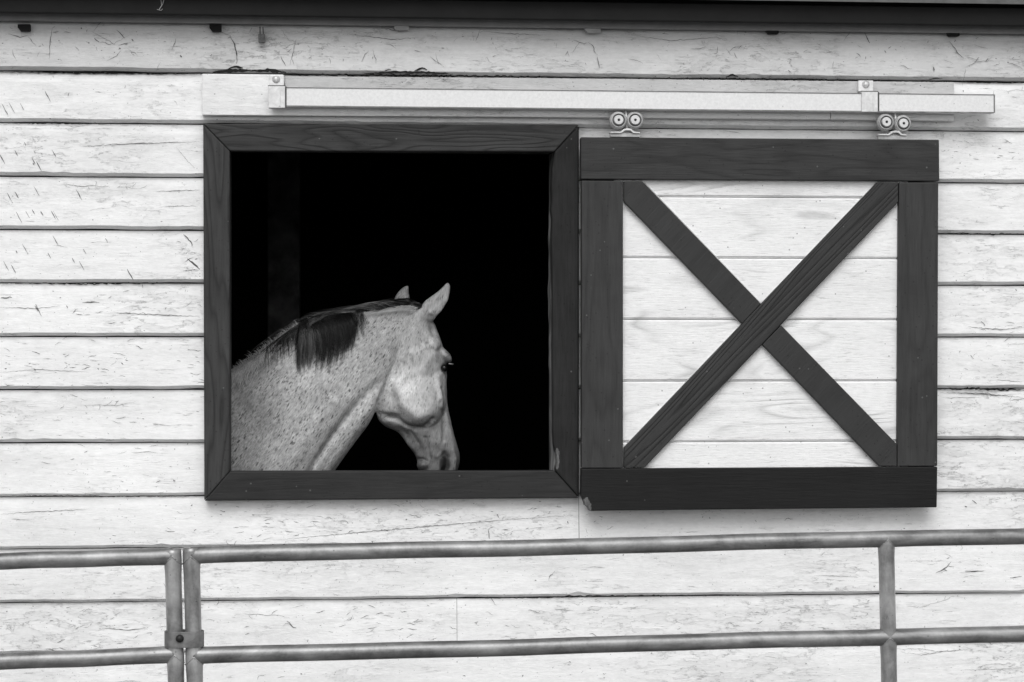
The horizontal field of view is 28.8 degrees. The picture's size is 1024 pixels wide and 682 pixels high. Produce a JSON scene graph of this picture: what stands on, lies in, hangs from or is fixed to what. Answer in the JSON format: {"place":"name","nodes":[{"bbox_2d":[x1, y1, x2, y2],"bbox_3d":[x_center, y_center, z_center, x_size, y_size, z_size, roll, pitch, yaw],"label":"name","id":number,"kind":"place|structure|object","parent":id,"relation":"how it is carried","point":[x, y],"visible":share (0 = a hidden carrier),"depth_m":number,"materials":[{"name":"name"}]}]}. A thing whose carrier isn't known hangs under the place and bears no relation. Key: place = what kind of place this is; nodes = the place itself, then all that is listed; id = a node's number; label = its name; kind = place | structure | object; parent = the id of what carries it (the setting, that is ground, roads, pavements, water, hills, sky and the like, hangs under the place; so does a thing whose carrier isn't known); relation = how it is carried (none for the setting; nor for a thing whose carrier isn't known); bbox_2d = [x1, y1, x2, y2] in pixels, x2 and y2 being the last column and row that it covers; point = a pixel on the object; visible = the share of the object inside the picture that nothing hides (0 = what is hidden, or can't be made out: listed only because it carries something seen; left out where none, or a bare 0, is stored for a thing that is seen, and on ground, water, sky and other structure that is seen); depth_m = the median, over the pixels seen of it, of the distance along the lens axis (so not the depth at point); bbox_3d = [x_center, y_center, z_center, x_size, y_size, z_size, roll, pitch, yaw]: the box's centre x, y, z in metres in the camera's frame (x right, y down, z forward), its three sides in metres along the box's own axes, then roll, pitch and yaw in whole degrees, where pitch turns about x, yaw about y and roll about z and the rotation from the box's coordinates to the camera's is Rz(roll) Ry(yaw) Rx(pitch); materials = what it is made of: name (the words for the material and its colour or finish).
{"place":"outdoors","nodes":[
{"label":"outdoors","id":0,"kind":"place"},
{"label":"ground","id":1,"kind":"structure","parent":0,"visible":0},
{"bbox_2d":[0,547,184,681],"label":"fence panel","id":2,"kind":"object","parent":1,"relation":"on","point":[170,559],"visible":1,"depth_m":5.00,"materials":[{"name":"grey metal"}]},
{"bbox_2d":[164,629,203,647],"bbox_3d":[-0.827,0.751,5.022,0.100,0.040,0.063,0,0,-5],"label":"strap clamp","id":3,"kind":"object","parent":2,"relation":"attached to","point":[183,639],"visible":1,"depth_m":5.00,"materials":[{"name":"metal"}]},
{"bbox_2d":[0,0,1023,681],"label":"barn","id":4,"kind":"structure","parent":1,"relation":"on","point":[170,254],"depth_m":6.36,"materials":[{"name":"white paint"}]},
{"bbox_2d":[258,26,264,42],"bbox_3d":[-0.790,-0.968,6.290,0.021,0.051,0.016,0,0,-5],"label":"hook","id":5,"kind":"object","parent":4,"relation":"attached to","point":[261,38],"visible":1,"depth_m":6.28,"materials":[{"name":"metal"}]},
{"bbox_2d":[224,283,459,477],"bbox_3d":[-1.527,0.751,6.793,2.703,1.900,0.532,0,0,-5],"label":"horse","id":6,"kind":"object","parent":4,"relation":"in","point":[317,391],"visible":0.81,"depth_m":6.74},
{"bbox_2d":[203,124,578,500],"bbox_3d":[-0.386,-0.093,6.402,1.189,1.192,0.196,0,0,-5],"label":"window frame","id":7,"kind":"structure","parent":4,"relation":"in","point":[561,480],"depth_m":6.31,"materials":[{"name":"paint"}]},
{"bbox_2d":[202,74,994,121],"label":"sliding track","id":8,"kind":"structure","parent":4,"relation":"attached to","point":[269,95],"depth_m":6.34,"materials":[{"name":"metal"}]},
{"bbox_2d":[580,110,938,510],"bbox_3d":[0.795,-0.103,6.374,1.161,1.285,0.053,0,0,-5],"label":"sliding shutter","id":9,"kind":"object","parent":8,"relation":"hanging from","point":[758,323],"visible":1,"depth_m":6.37,"materials":[{"name":"paint"}]},
{"bbox_2d":[182,528,1023,681],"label":"fence panel","id":10,"kind":"object","parent":1,"relation":"on","point":[887,637],"visible":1,"depth_m":5.10,"materials":[{"name":"grey metal"}]}
]}

